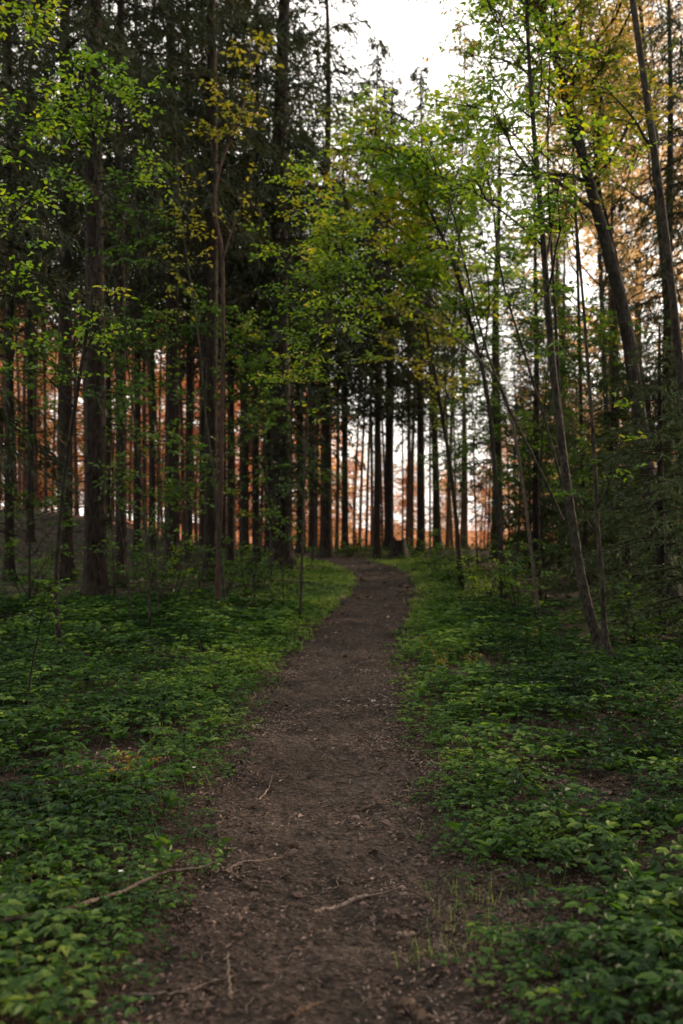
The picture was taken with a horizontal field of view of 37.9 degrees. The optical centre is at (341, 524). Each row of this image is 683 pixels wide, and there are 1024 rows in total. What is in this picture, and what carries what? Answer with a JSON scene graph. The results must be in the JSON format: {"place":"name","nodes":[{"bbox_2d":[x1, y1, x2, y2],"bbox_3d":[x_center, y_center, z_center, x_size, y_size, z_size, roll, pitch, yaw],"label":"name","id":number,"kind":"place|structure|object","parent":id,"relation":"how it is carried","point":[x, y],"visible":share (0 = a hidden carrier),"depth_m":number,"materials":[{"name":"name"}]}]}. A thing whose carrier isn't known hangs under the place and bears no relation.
{"place":"outdoors","nodes":[
{"label":"outdoors","id":0,"kind":"place"},
{"bbox_2d":[114,520,488,1023],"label":"path","id":1,"kind":"structure","parent":0,"point":[338,982],"depth_m":4.49,"materials":[{"name":"soil"}]},
{"bbox_2d":[0,509,682,1023],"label":"leaf litter","id":2,"kind":"object","parent":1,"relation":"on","point":[372,917],"visible":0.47,"depth_m":4.86,"materials":[{"name":"plant"}]},
{"bbox_2d":[396,995,435,1023],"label":"root","id":3,"kind":"object","parent":1,"relation":"on","point":[410,1004],"visible":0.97,"depth_m":3.17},
{"bbox_2d":[0,510,682,1023],"bbox_3d":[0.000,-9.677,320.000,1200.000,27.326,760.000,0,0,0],"label":"forest floor","id":4,"kind":"structure","parent":0,"point":[148,956],"depth_m":5.72,"materials":[{"name":"soil"}]},
{"bbox_2d":[0,531,72,602],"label":"shrub","id":5,"kind":"object","parent":4,"relation":"on","point":[50,580],"visible":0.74,"depth_m":16.89,"materials":[{"name":"green plant"}]},
{"bbox_2d":[0,4,76,511],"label":"spruce tree","id":6,"kind":"object","parent":4,"relation":"on","point":[19,302],"visible":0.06,"depth_m":26.74,"materials":[{"name":"green plant"}]},
{"bbox_2d":[14,578,69,708],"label":"sapling","id":7,"kind":"object","parent":4,"relation":"on","point":[47,610],"visible":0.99,"depth_m":7.79,"materials":[{"name":"green plant"}]},
{"bbox_2d":[0,302,83,510],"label":"broadleaf tree","id":8,"kind":"object","parent":4,"relation":"on","point":[49,439],"visible":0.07,"depth_m":71.76,"materials":[{"name":"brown plant"}]},
{"bbox_2d":[0,0,94,306],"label":"young tree","id":9,"kind":"object","parent":4,"relation":"on","point":[46,4],"visible":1,"depth_m":8.73,"materials":[{"name":"green plant"}]},
{"bbox_2d":[0,299,94,606],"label":"sapling","id":10,"kind":"object","parent":4,"relation":"on","point":[53,500],"visible":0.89,"depth_m":15.43,"materials":[{"name":"green plant"}]},
{"bbox_2d":[0,0,115,541],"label":"spruce tree","id":11,"kind":"object","parent":4,"relation":"on","point":[29,418],"visible":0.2,"depth_m":29.93,"materials":[{"name":"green plant"}]},
{"bbox_2d":[0,0,124,580],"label":"spruce tree","id":12,"kind":"object","parent":4,"relation":"on","point":[9,519],"visible":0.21,"depth_m":21.93,"materials":[{"name":"green plant"}]},
{"bbox_2d":[0,0,141,558],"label":"spruce tree","id":13,"kind":"object","parent":4,"relation":"on","point":[5,418],"visible":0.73,"depth_m":15.79,"materials":[{"name":"green plant"}]},
{"bbox_2d":[0,0,166,581],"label":"spruce tree","id":14,"kind":"object","parent":4,"relation":"on","point":[67,564],"visible":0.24,"depth_m":21.87,"materials":[{"name":"green plant"}]},
{"bbox_2d":[0,40,180,655],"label":"sapling","id":15,"kind":"object","parent":4,"relation":"on","point":[85,333],"visible":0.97,"depth_m":10.98,"materials":[{"name":"green plant"}]},
{"bbox_2d":[35,0,165,528],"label":"spruce tree","id":16,"kind":"object","parent":4,"relation":"on","point":[108,462],"visible":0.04,"depth_m":36.91,"materials":[{"name":"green plant"}]},
{"bbox_2d":[0,861,220,923],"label":"fallen branch","id":17,"kind":"object","parent":4,"relation":"on","point":[19,917],"visible":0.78,"depth_m":4.01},
{"bbox_2d":[81,405,152,623],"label":"sapling","id":18,"kind":"object","parent":4,"relation":"on","point":[130,422],"visible":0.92,"depth_m":13.49,"materials":[{"name":"green plant"}]},
{"bbox_2d":[0,0,238,598],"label":"spruce tree","id":19,"kind":"object","parent":4,"relation":"on","point":[95,577],"visible":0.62,"depth_m":17.88,"materials":[{"name":"green plant"}]},
{"bbox_2d":[79,314,161,596],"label":"sapling","id":20,"kind":"object","parent":4,"relation":"on","point":[125,486],"visible":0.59,"depth_m":18.99,"materials":[{"name":"green plant"}]},
{"bbox_2d":[10,0,236,587],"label":"spruce tree","id":21,"kind":"object","parent":4,"relation":"on","point":[120,272],"visible":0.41,"depth_m":20.90,"materials":[{"name":"green plant"}]},
{"bbox_2d":[60,137,192,637],"bbox_3d":[-2.772,-1.595,13.057,1.537,6.655,1.452,0,0,-35],"label":"sapling","id":22,"kind":"object","parent":4,"relation":"on","point":[134,392],"visible":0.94,"depth_m":12.97,"materials":[{"name":"green plant"}]},
{"bbox_2d":[49,0,219,559],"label":"spruce tree","id":23,"kind":"object","parent":4,"relation":"on","point":[136,496],"visible":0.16,"depth_m":28.91,"materials":[{"name":"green plant"}]},
{"bbox_2d":[127,120,164,531],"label":"pine tree","id":24,"kind":"object","parent":4,"relation":"on","point":[143,411],"visible":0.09,"depth_m":43.05,"materials":[{"name":"brown plant"}]},
{"bbox_2d":[108,292,193,588],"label":"sapling","id":25,"kind":"object","parent":4,"relation":"on","point":[157,345],"visible":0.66,"depth_m":20.48,"materials":[{"name":"green plant"}]},
{"bbox_2d":[81,0,220,545],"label":"spruce tree","id":26,"kind":"object","parent":4,"relation":"on","point":[152,479],"visible":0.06,"depth_m":33.92,"materials":[{"name":"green plant"}]},
{"bbox_2d":[124,517,178,595],"bbox_3d":[-3.632,0.629,19.320,1.120,1.582,1.997,0,0,0],"label":"shrub","id":27,"kind":"object","parent":4,"relation":"on","point":[134,572],"visible":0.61,"depth_m":19.02,"materials":[{"name":"green plant"}]},
{"bbox_2d":[73,0,256,576],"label":"spruce tree","id":28,"kind":"object","parent":4,"relation":"on","point":[172,412],"visible":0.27,"depth_m":24.37,"materials":[{"name":"green plant"}]},
{"bbox_2d":[134,379,204,623],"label":"sapling","id":29,"kind":"object","parent":4,"relation":"on","point":[164,526],"visible":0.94,"depth_m":14.50,"materials":[{"name":"green plant"}]},
{"bbox_2d":[130,528,208,602],"bbox_3d":[-2.994,0.732,17.120,1.442,1.360,0.834,0,0,32],"label":"shrub","id":30,"kind":"object","parent":4,"relation":"on","point":[169,572],"visible":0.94,"depth_m":17.04,"materials":[{"name":"green plant"}]},
{"bbox_2d":[147,150,226,616],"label":"sapling","id":31,"kind":"object","parent":4,"relation":"on","point":[180,226],"visible":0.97,"depth_m":15.79,"materials":[{"name":"green plant"}]},
{"bbox_2d":[158,419,219,601],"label":"sapling","id":32,"kind":"object","parent":4,"relation":"on","point":[194,437],"visible":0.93,"depth_m":17.00,"materials":[{"name":"green plant"}]},
{"bbox_2d":[110,0,270,561],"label":"spruce tree","id":33,"kind":"object","parent":4,"relation":"on","point":[188,368],"visible":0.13,"depth_m":28.90,"materials":[{"name":"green plant"}]},
{"bbox_2d":[156,283,239,592],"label":"sapling","id":34,"kind":"object","parent":4,"relation":"on","point":[191,328],"visible":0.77,"depth_m":19.99,"materials":[{"name":"green plant"}]},
{"bbox_2d":[134,0,264,547],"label":"spruce tree","id":35,"kind":"object","parent":4,"relation":"on","point":[201,523],"visible":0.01,"depth_m":35.88,"materials":[{"name":"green plant"}]},
{"bbox_2d":[113,0,312,580],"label":"spruce tree","id":36,"kind":"object","parent":4,"relation":"on","point":[211,350],"visible":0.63,"depth_m":22.40,"materials":[{"name":"green plant"}]},
{"bbox_2d":[186,535,250,593],"bbox_3d":[-2.260,0.765,18.412,1.274,1.227,1.001,0,0,-25],"label":"shrub","id":37,"kind":"object","parent":4,"relation":"on","point":[208,573],"visible":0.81,"depth_m":18.52,"materials":[{"name":"green plant"}]},
{"bbox_2d":[133,0,316,565],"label":"spruce tree","id":38,"kind":"object","parent":4,"relation":"on","point":[230,519],"visible":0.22,"depth_m":27.89,"materials":[{"name":"green plant"}]},
{"bbox_2d":[184,28,283,604],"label":"sapling","id":39,"kind":"object","parent":4,"relation":"on","point":[221,464],"visible":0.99,"depth_m":16.47,"materials":[{"name":"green plant"}]},
{"bbox_2d":[207,301,284,585],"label":"sapling","id":40,"kind":"object","parent":4,"relation":"on","point":[255,337],"visible":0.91,"depth_m":20.92,"materials":[{"name":"green plant"}]},
{"bbox_2d":[181,0,315,552],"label":"spruce tree","id":41,"kind":"object","parent":4,"relation":"on","point":[245,535],"visible":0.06,"depth_m":34.88,"materials":[{"name":"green plant"}]},
{"bbox_2d":[223,532,285,591],"bbox_3d":[-1.748,0.769,19.861,1.053,1.314,1.571,0,0,25],"label":"shrub","id":42,"kind":"object","parent":4,"relation":"on","point":[259,565],"visible":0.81,"depth_m":20.00,"materials":[{"name":"green plant"}]},
{"bbox_2d":[158,0,356,566],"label":"spruce tree","id":43,"kind":"object","parent":4,"relation":"on","point":[271,189],"visible":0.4,"depth_m":26.83,"materials":[{"name":"green plant"}]},
{"bbox_2d":[234,395,292,597],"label":"sapling","id":44,"kind":"object","parent":4,"relation":"on","point":[259,479],"visible":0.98,"depth_m":18.00,"materials":[{"name":"green plant"}]},
{"bbox_2d":[220,92,308,551],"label":"spruce tree","id":45,"kind":"object","parent":4,"relation":"on","point":[267,534],"visible":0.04,"depth_m":36.89,"materials":[{"name":"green plant"}]},
{"bbox_2d":[224,347,309,584],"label":"sapling","id":46,"kind":"object","parent":4,"relation":"on","point":[252,383],"visible":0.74,"depth_m":21.49,"materials":[{"name":"green plant"}]},
{"bbox_2d":[238,457,317,605],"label":"sapling","id":47,"kind":"object","parent":4,"relation":"on","point":[283,521],"visible":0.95,"depth_m":16.98,"materials":[{"name":"green plant"}]},
{"bbox_2d":[179,0,387,569],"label":"spruce tree","id":48,"kind":"object","parent":4,"relation":"on","point":[280,452],"visible":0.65,"depth_m":26.69,"materials":[{"name":"green plant"}]},
{"bbox_2d":[259,27,341,552],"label":"spruce tree","id":49,"kind":"object","parent":4,"relation":"on","point":[299,508],"visible":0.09,"depth_m":35.89,"materials":[{"name":"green plant"}]},
{"bbox_2d":[251,352,368,548],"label":"broadleaf tree","id":50,"kind":"object","parent":4,"relation":"on","point":[334,511],"visible":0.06,"depth_m":79.47,"materials":[{"name":"brown plant"}]},
{"bbox_2d":[249,134,371,548],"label":"spruce tree","id":51,"kind":"object","parent":4,"relation":"on","point":[310,530],"visible":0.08,"depth_m":40.90,"materials":[{"name":"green plant"}]},
{"bbox_2d":[238,150,392,622],"bbox_3d":[-0.166,-1.889,15.039,2.443,7.293,2.535,0,0,37],"label":"young tree","id":52,"kind":"object","parent":4,"relation":"on","point":[325,274],"visible":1,"depth_m":14.84,"materials":[{"name":"green plant"}]},
{"bbox_2d":[290,304,348,564],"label":"sapling","id":53,"kind":"object","parent":4,"relation":"on","point":[325,423],"visible":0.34,"depth_m":28.99,"materials":[{"name":"green plant"}]},
{"bbox_2d":[220,0,424,557],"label":"spruce tree","id":54,"kind":"object","parent":4,"relation":"on","point":[325,550],"visible":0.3,"depth_m":32.84,"materials":[{"name":"green plant"}]},
{"bbox_2d":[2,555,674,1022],"bbox_3d":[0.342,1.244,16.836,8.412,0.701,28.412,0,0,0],"label":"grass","id":55,"kind":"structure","parent":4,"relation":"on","point":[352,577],"depth_m":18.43,"materials":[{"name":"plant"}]},
{"bbox_2d":[0,506,682,1023],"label":"herb cover","id":56,"kind":"object","parent":4,"relation":"on","point":[636,932],"visible":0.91,"depth_m":5.97,"materials":[{"name":"plant"}]},
{"bbox_2d":[289,118,415,551],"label":"spruce tree","id":57,"kind":"object","parent":4,"relation":"on","point":[344,511],"visible":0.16,"depth_m":35.89,"materials":[{"name":"green plant"}]},
{"bbox_2d":[349,249,385,547],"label":"pine tree","id":58,"kind":"object","parent":4,"relation":"on","point":[360,500],"visible":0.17,"depth_m":51.58,"materials":[{"name":"brown plant"}]},
{"bbox_2d":[352,131,397,545],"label":"pine tree","id":59,"kind":"object","parent":4,"relation":"on","point":[371,499],"visible":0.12,"depth_m":47.09,"materials":[{"name":"brown plant"}]},
{"bbox_2d":[318,36,444,558],"bbox_3d":[1.296,-7.230,31.964,4.086,16.962,4.645,0,0,-22],"label":"spruce tree","id":60,"kind":"object","parent":4,"relation":"on","point":[377,388],"visible":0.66,"depth_m":31.90,"materials":[{"name":"green plant"}]},
{"bbox_2d":[317,80,463,550],"bbox_3d":[1.729,-7.484,35.818,5.344,17.204,5.205,0,0,5],"label":"spruce tree","id":61,"kind":"object","parent":4,"relation":"on","point":[389,510],"visible":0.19,"depth_m":35.87,"materials":[{"name":"green plant"}]},
{"bbox_2d":[302,98,489,590],"bbox_3d":[1.153,-3.680,20.684,3.952,10.614,4.479,0,0,0],"label":"arching tree","id":62,"kind":"object","parent":4,"relation":"on","point":[442,402],"visible":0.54,"depth_m":20.96,"materials":[{"name":"green plant"}]},
{"bbox_2d":[384,134,434,544],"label":"pine tree","id":63,"kind":"object","parent":4,"relation":"on","point":[408,491],"visible":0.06,"depth_m":50.36,"materials":[{"name":"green plant"}]},
{"bbox_2d":[395,196,438,546],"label":"pine tree","id":64,"kind":"object","parent":4,"relation":"on","point":[412,490],"visible":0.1,"depth_m":47.92,"materials":[{"name":"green plant"}]},
{"bbox_2d":[358,66,479,553],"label":"spruce tree","id":65,"kind":"object","parent":4,"relation":"on","point":[420,488],"visible":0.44,"depth_m":32.90,"materials":[{"name":"green plant"}]},
{"bbox_2d":[373,172,491,548],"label":"spruce tree","id":66,"kind":"object","parent":4,"relation":"on","point":[435,438],"visible":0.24,"depth_m":36.89,"materials":[{"name":"green plant"}]},
{"bbox_2d":[317,84,570,602],"bbox_3d":[1.722,-2.794,16.764,3.643,8.876,3.697,0,0,40],"label":"arching tree","id":67,"kind":"object","parent":4,"relation":"on","point":[422,195],"visible":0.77,"depth_m":16.82,"materials":[{"name":"green plant"}]},
{"bbox_2d":[412,555,476,590],"bbox_3d":[2.155,1.032,20.953,1.264,0.817,1.266,0,0,-7],"label":"shrub","id":68,"kind":"object","parent":4,"relation":"on","point":[448,575],"visible":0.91,"depth_m":20.88,"materials":[{"name":"green plant"}]},
{"bbox_2d":[412,280,510,570],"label":"sapling","id":69,"kind":"object","parent":4,"relation":"on","point":[469,391],"visible":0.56,"depth_m":25.98,"materials":[{"name":"green plant"}]},
{"bbox_2d":[429,15,496,548],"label":"pine tree","id":70,"kind":"object","parent":4,"relation":"on","point":[447,539],"visible":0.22,"depth_m":42.08,"materials":[{"name":"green plant"}]},
{"bbox_2d":[440,105,494,547],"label":"pine tree","id":71,"kind":"object","parent":4,"relation":"on","point":[465,529],"visible":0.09,"depth_m":47.08,"materials":[{"name":"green plant"}]},
{"bbox_2d":[425,253,516,571],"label":"sapling","id":72,"kind":"object","parent":4,"relation":"on","point":[474,469],"visible":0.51,"depth_m":25.99,"materials":[{"name":"green plant"}]},
{"bbox_2d":[405,298,540,623],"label":"leaning tree","id":73,"kind":"object","parent":4,"relation":"on","point":[523,492],"visible":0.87,"depth_m":14.15,"materials":[{"name":"wood"}]},
{"bbox_2d":[454,539,523,606],"bbox_3d":[2.506,0.844,17.090,1.259,1.228,0.907,0,0,31],"label":"shrub","id":74,"kind":"object","parent":4,"relation":"on","point":[476,582],"visible":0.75,"depth_m":16.97,"materials":[{"name":"green plant"}]},
{"bbox_2d":[420,112,571,559],"bbox_3d":[4.598,-5.604,30.002,4.569,13.608,4.679,0,0,-4],"label":"spruce tree","id":75,"kind":"object","parent":4,"relation":"on","point":[479,442],"visible":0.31,"depth_m":29.91,"materials":[{"name":"green plant"}]},
{"bbox_2d":[360,0,657,658],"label":"leaning tree","id":76,"kind":"object","parent":4,"relation":"on","point":[595,630],"visible":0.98,"depth_m":10.79,"materials":[{"name":"green plant"}]},
{"bbox_2d":[468,552,562,612],"bbox_3d":[2.659,0.932,15.593,1.141,1.050,1.560,0,0,-25],"label":"shrub","id":77,"kind":"object","parent":4,"relation":"on","point":[514,584],"visible":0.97,"depth_m":15.58,"materials":[{"name":"green plant"}]},
{"bbox_2d":[470,248,578,575],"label":"sapling","id":78,"kind":"object","parent":4,"relation":"on","point":[497,343],"visible":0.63,"depth_m":23.96,"materials":[{"name":"green plant"}]},
{"bbox_2d":[481,406,568,570],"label":"young spruce","id":79,"kind":"object","parent":4,"relation":"on","point":[510,519],"visible":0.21,"depth_m":26.81,"materials":[{"name":"green plant"}]},
{"bbox_2d":[484,145,582,577],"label":"spruce tree","id":80,"kind":"object","parent":4,"relation":"on","point":[535,507],"visible":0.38,"depth_m":23.92,"materials":[{"name":"green plant"}]},
{"bbox_2d":[504,539,574,600],"bbox_3d":[3.631,0.838,17.966,1.240,1.199,1.144,0,0,-15],"label":"shrub","id":81,"kind":"object","parent":4,"relation":"on","point":[550,550],"visible":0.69,"depth_m":17.81,"materials":[{"name":"green plant"}]},
{"bbox_2d":[482,270,602,584],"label":"sapling","id":82,"kind":"object","parent":4,"relation":"on","point":[525,309],"visible":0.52,"depth_m":20.99,"materials":[{"name":"green plant"}]},
{"bbox_2d":[407,0,682,608],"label":"leaning tree","id":83,"kind":"object","parent":4,"relation":"on","point":[594,206],"visible":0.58,"depth_m":15.91,"materials":[{"name":"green plant"}]},
{"bbox_2d":[468,214,621,539],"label":"broadleaf tree","id":84,"kind":"object","parent":4,"relation":"on","point":[556,267],"visible":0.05,"depth_m":56.51,"materials":[{"name":"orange plant"}]},
{"bbox_2d":[503,391,603,573],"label":"young spruce","id":85,"kind":"object","parent":4,"relation":"on","point":[546,521],"visible":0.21,"depth_m":25.81,"materials":[{"name":"green plant"}]},
{"bbox_2d":[527,227,599,554],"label":"spruce tree","id":86,"kind":"object","parent":4,"relation":"on","point":[563,278],"visible":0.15,"depth_m":32.99,"materials":[{"name":"green plant"}]},
{"bbox_2d":[512,0,624,585],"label":"slender tree","id":87,"kind":"object","parent":4,"relation":"on","point":[580,382],"visible":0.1,"depth_m":19.97,"materials":[{"name":"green plant"}]},
{"bbox_2d":[535,452,624,592],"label":"young spruce","id":88,"kind":"object","parent":4,"relation":"on","point":[584,548],"visible":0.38,"depth_m":19.94,"materials":[{"name":"green plant"}]},
{"bbox_2d":[514,136,651,664],"bbox_3d":[2.459,-1.059,9.965,1.359,5.496,1.077,0,0,0],"label":"sapling","id":89,"kind":"object","parent":4,"relation":"on","point":[607,645],"visible":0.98,"depth_m":9.98,"materials":[{"name":"green plant"}]},
{"bbox_2d":[487,10,682,542],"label":"broadleaf tree","id":90,"kind":"object","parent":4,"relation":"on","point":[587,239],"visible":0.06,"depth_m":48.52,"materials":[{"name":"green plant"}]},
{"bbox_2d":[502,0,682,571],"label":"slender tree","id":91,"kind":"object","parent":4,"relation":"on","point":[604,207],"visible":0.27,"depth_m":18.97,"materials":[{"name":"green plant"}]},
{"bbox_2d":[530,295,673,595],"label":"sapling","id":92,"kind":"object","parent":4,"relation":"on","point":[594,341],"visible":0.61,"depth_m":18.95,"materials":[{"name":"green plant"}]},
{"bbox_2d":[524,0,682,548],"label":"amber tree","id":93,"kind":"object","parent":4,"relation":"on","point":[641,11],"visible":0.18,"depth_m":26.91,"materials":[{"name":"orange plant"}]},
{"bbox_2d":[529,1,682,523],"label":"amber tree","id":94,"kind":"object","parent":4,"relation":"on","point":[599,256],"visible":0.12,"depth_m":33.92,"materials":[{"name":"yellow plant"}]},
{"bbox_2d":[543,350,677,582],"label":"young spruce","id":95,"kind":"object","parent":4,"relation":"on","point":[600,417],"visible":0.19,"depth_m":22.45,"materials":[{"name":"green plant"}]},
{"bbox_2d":[571,179,650,568],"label":"spruce tree","id":96,"kind":"object","parent":4,"relation":"on","point":[610,200],"visible":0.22,"depth_m":26.93,"materials":[{"name":"green plant"}]},
{"bbox_2d":[547,0,682,424],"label":"slender tree","id":97,"kind":"object","parent":4,"relation":"on","point":[649,115],"visible":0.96,"depth_m":11.96,"materials":[{"name":"brown plant"}]},
{"bbox_2d":[554,144,682,510],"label":"broadleaf tree","id":98,"kind":"object","parent":4,"relation":"on","point":[591,239],"visible":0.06,"depth_m":54.69,"materials":[{"name":"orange plant"}]},
{"bbox_2d":[557,314,682,635],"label":"young spruce","id":99,"kind":"object","parent":4,"relation":"on","point":[659,456],"visible":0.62,"depth_m":13.48,"materials":[{"name":"green plant"}]},
{"bbox_2d":[563,424,681,609],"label":"young spruce","id":100,"kind":"object","parent":4,"relation":"on","point":[627,558],"visible":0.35,"depth_m":16.46,"materials":[{"name":"green plant"}]},
{"bbox_2d":[577,0,682,521],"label":"broadleaf tree","id":101,"kind":"object","parent":4,"relation":"on","point":[645,219],"visible":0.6,"depth_m":19.21,"materials":[{"name":"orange plant"}]},
{"bbox_2d":[586,367,682,598],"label":"young spruce","id":102,"kind":"object","parent":4,"relation":"on","point":[646,379],"visible":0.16,"depth_m":18.87,"materials":[{"name":"green plant"}]},
{"bbox_2d":[590,390,682,646],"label":"young spruce","id":103,"kind":"object","parent":4,"relation":"on","point":[678,512],"visible":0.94,"depth_m":11.57,"materials":[{"name":"green plant"}]},
{"bbox_2d":[590,570,682,651],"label":"shrub","id":104,"kind":"object","parent":4,"relation":"on","point":[627,627],"visible":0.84,"depth_m":11.44,"materials":[{"name":"green plant"}]},
{"bbox_2d":[599,0,682,560],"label":"spruce tree","id":105,"kind":"object","parent":4,"relation":"on","point":[671,103],"visible":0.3,"depth_m":21.95,"materials":[{"name":"orange plant"}]},
{"bbox_2d":[0,0,682,530],"label":"sky","id":106,"kind":"structure","parent":0,"point":[412,30],"materials":[{"name":"white"}]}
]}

